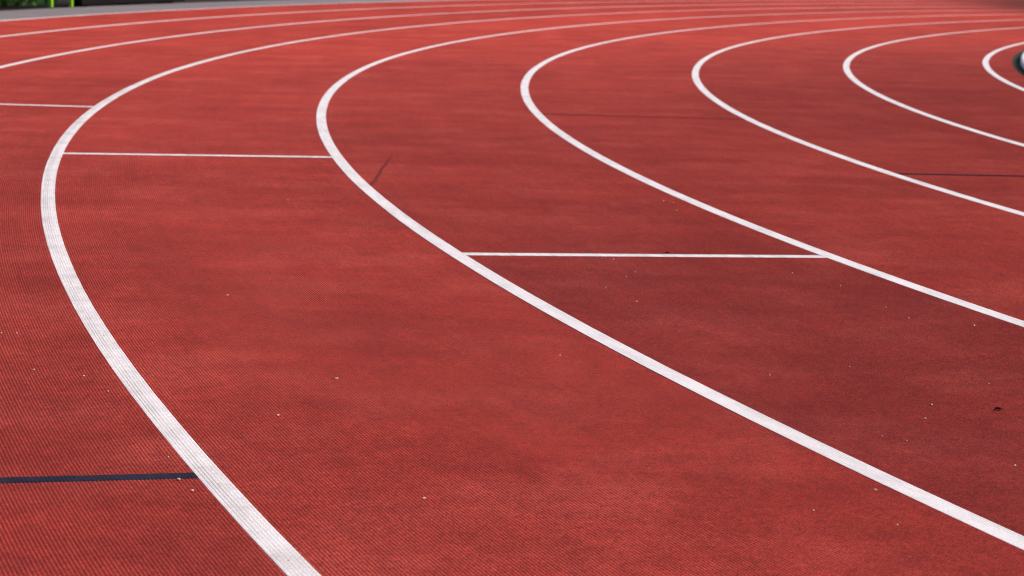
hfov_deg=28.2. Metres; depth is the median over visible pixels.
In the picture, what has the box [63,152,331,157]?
cross mark
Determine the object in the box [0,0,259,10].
soil
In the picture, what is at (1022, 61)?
kerb
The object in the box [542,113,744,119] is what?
cross mark
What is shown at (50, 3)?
fence
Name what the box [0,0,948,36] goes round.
lane line
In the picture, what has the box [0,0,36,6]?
hedge
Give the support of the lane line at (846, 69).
on the track surface
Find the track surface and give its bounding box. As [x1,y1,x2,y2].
[0,0,1023,575]
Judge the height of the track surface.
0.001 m
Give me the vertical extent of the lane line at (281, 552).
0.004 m
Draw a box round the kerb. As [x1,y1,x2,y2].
[1020,53,1023,68]
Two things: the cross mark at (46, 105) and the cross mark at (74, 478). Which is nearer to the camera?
the cross mark at (74, 478)
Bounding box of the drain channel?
[1012,50,1023,75]
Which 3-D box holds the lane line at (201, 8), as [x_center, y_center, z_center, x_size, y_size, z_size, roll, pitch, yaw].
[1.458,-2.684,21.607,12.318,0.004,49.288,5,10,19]
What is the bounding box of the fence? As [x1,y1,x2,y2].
[32,0,72,7]
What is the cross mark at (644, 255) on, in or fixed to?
on the track surface
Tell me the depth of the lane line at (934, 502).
5.01 m
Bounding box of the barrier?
[73,0,184,6]
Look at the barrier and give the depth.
25.36 m
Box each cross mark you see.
[0,104,92,106]
[0,472,197,483]
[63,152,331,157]
[463,252,826,257]
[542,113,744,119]
[896,173,1023,176]
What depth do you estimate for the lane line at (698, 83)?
10.87 m
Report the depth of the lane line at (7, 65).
20.26 m
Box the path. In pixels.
[0,0,437,19]
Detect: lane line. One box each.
[0,0,449,20]
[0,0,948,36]
[0,3,999,67]
[41,6,1023,575]
[316,10,1023,549]
[521,14,1023,326]
[692,20,1023,215]
[843,27,1023,146]
[982,42,1023,90]
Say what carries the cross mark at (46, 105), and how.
on the track surface
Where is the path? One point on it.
(26, 14)
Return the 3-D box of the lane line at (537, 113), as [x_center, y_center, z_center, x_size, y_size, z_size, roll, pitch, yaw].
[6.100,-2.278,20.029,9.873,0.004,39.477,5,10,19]
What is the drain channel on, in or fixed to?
on the infield
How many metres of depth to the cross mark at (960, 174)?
9.29 m
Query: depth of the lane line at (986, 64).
17.60 m

